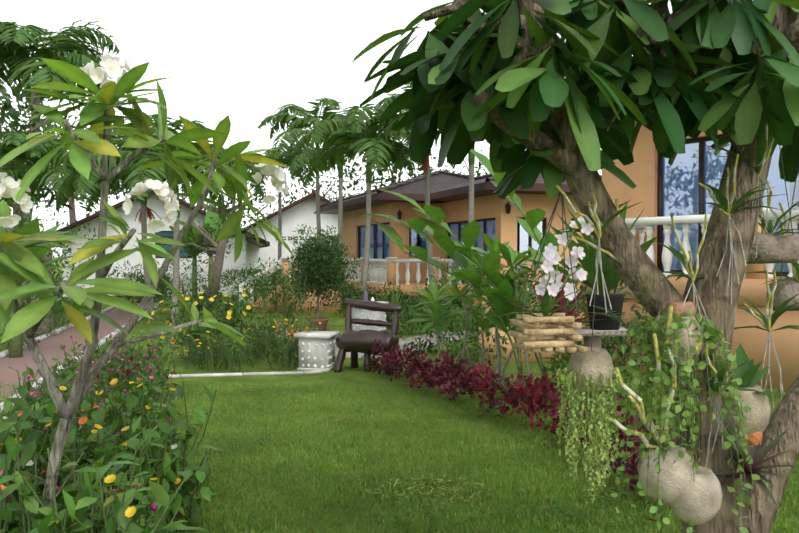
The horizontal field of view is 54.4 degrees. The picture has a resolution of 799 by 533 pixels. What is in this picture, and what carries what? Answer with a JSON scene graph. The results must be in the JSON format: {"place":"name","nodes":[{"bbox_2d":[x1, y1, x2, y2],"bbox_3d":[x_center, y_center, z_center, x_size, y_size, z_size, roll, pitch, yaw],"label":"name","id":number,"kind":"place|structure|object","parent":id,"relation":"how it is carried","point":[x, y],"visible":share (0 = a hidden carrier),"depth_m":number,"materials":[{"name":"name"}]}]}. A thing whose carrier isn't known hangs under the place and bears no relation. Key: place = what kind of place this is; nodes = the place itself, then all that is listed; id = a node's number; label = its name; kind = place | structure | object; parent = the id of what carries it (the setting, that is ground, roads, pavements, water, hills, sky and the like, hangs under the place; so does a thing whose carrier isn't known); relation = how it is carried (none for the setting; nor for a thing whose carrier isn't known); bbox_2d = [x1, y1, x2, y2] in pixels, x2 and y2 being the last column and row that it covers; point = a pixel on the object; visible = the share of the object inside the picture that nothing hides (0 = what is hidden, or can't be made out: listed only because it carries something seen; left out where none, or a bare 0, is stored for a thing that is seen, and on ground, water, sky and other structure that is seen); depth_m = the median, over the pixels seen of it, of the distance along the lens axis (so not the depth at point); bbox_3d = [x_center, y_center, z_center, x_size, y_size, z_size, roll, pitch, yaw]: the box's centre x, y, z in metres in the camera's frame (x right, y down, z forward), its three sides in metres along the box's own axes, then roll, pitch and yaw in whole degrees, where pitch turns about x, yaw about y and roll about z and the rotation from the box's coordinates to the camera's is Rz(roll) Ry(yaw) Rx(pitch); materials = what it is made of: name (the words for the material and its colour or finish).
{"place":"outdoors","nodes":[
{"label":"outdoors","id":0,"kind":"place"},
{"bbox_2d":[0,303,155,403],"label":"pathway","id":1,"kind":"structure","parent":0,"point":[49,348],"depth_m":12.73,"materials":[{"name":"pink concrete"}]},
{"bbox_2d":[245,190,337,287],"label":"white house","id":2,"kind":"structure","parent":0,"point":[301,211],"depth_m":38.81,"materials":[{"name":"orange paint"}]},
{"bbox_2d":[265,328,475,358],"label":"garden path","id":3,"kind":"structure","parent":0,"point":[402,342],"depth_m":14.22,"materials":[{"name":"concrete"}]},
{"bbox_2d":[307,317,328,330],"bbox_3d":[-1.626,1.200,15.456,0.440,0.340,0.429,0,1,1],"label":"terracotta pot","id":4,"kind":"object","parent":3,"relation":"on","point":[323,321],"visible":0.48,"depth_m":15.31,"materials":[{"name":"brown ceramic"}]},
{"bbox_2d":[352,291,387,330],"bbox_3d":[-0.528,0.908,13.237,0.690,0.980,0.690,0,1,1],"label":"round stone table","id":5,"kind":"object","parent":3,"relation":"on","point":[358,313],"visible":0.31,"depth_m":13.00,"materials":[{"name":"white stone"}]},
{"bbox_2d":[0,0,752,257],"label":"sky","id":6,"kind":"structure","parent":0,"point":[242,60],"materials":[{"name":"white"}]},
{"bbox_2d":[0,258,798,532],"bbox_3d":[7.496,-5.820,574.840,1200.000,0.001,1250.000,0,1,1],"label":"lawn","id":7,"kind":"structure","parent":0,"point":[350,375],"depth_m":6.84,"materials":[{"name":"green plant"}]},
{"bbox_2d":[0,54,294,508],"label":"plumeria tree","id":8,"kind":"object","parent":7,"relation":"on","point":[19,257],"visible":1,"depth_m":3.43,"materials":[{"name":"green plant"}]},
{"bbox_2d":[0,302,322,414],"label":"white kerb","id":9,"kind":"structure","parent":7,"relation":"on","point":[115,333],"depth_m":10.32,"materials":[{"name":"white concrete"}]},
{"bbox_2d":[54,189,269,296],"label":"white house","id":10,"kind":"structure","parent":7,"relation":"on","point":[155,203],"depth_m":30.97,"materials":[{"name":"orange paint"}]},
{"bbox_2d":[0,19,474,326],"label":"palm trees","id":11,"kind":"object","parent":7,"relation":"on","point":[349,134],"visible":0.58,"depth_m":20.16,"materials":[{"name":"green plant"}]},
{"bbox_2d":[239,257,342,312],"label":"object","id":12,"kind":"object","parent":7,"relation":"on","point":[282,260],"visible":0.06,"depth_m":21.79,"materials":[{"name":"green plant"}]},
{"bbox_2d":[0,75,601,357],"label":"trees","id":13,"kind":"object","parent":7,"relation":"on","point":[196,241],"visible":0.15,"depth_m":22.66,"materials":[{"name":"green plant"}]},
{"bbox_2d":[294,331,339,371],"bbox_3d":[-1.144,1.174,10.804,0.500,0.510,0.500,0,1,13],"label":"pedestal","id":14,"kind":"object","parent":7,"relation":"on","point":[316,350],"visible":1,"depth_m":10.61,"materials":[{"name":"white stone"}]},
{"bbox_2d":[0,149,674,532],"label":"garden plants","id":15,"kind":"object","parent":7,"relation":"on","point":[118,461],"visible":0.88,"depth_m":7.38,"materials":[{"name":"green plant"}]},
{"bbox_2d":[333,298,401,375],"bbox_3d":[-0.412,0.965,10.671,0.944,1.021,0.625,0,1,22],"label":"chair","id":16,"kind":"object","parent":7,"relation":"on","point":[349,339],"visible":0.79,"depth_m":10.59,"materials":[{"name":"brown wood"}]},
{"bbox_2d":[313,170,601,309],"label":"house","id":17,"kind":"structure","parent":7,"relation":"on","point":[494,218],"depth_m":23.92,"materials":[{"name":"orange paint"}]},
{"bbox_2d":[281,383,656,521],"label":"grass","id":18,"kind":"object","parent":7,"relation":"on","point":[544,506],"visible":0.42,"depth_m":4.95,"materials":[{"name":"green plant"}]},
{"bbox_2d":[351,0,798,532],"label":"tree","id":19,"kind":"object","parent":7,"relation":"on","point":[506,90],"visible":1,"depth_m":2.87,"materials":[{"name":"green plant"}]},
{"bbox_2d":[545,293,628,443],"bbox_3d":[1.568,0.858,6.508,0.800,1.252,0.400,0,1,-11],"label":"plant stand","id":20,"kind":"object","parent":7,"relation":"on","point":[608,323],"visible":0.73,"depth_m":6.38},
{"bbox_2d":[479,216,642,363],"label":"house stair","id":21,"kind":"structure","parent":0,"point":[532,358],"depth_m":11.53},
{"bbox_2d":[580,94,798,391],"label":"house","id":22,"kind":"structure","parent":0,"point":[663,190],"depth_m":10.98,"materials":[{"name":"orange paint"}]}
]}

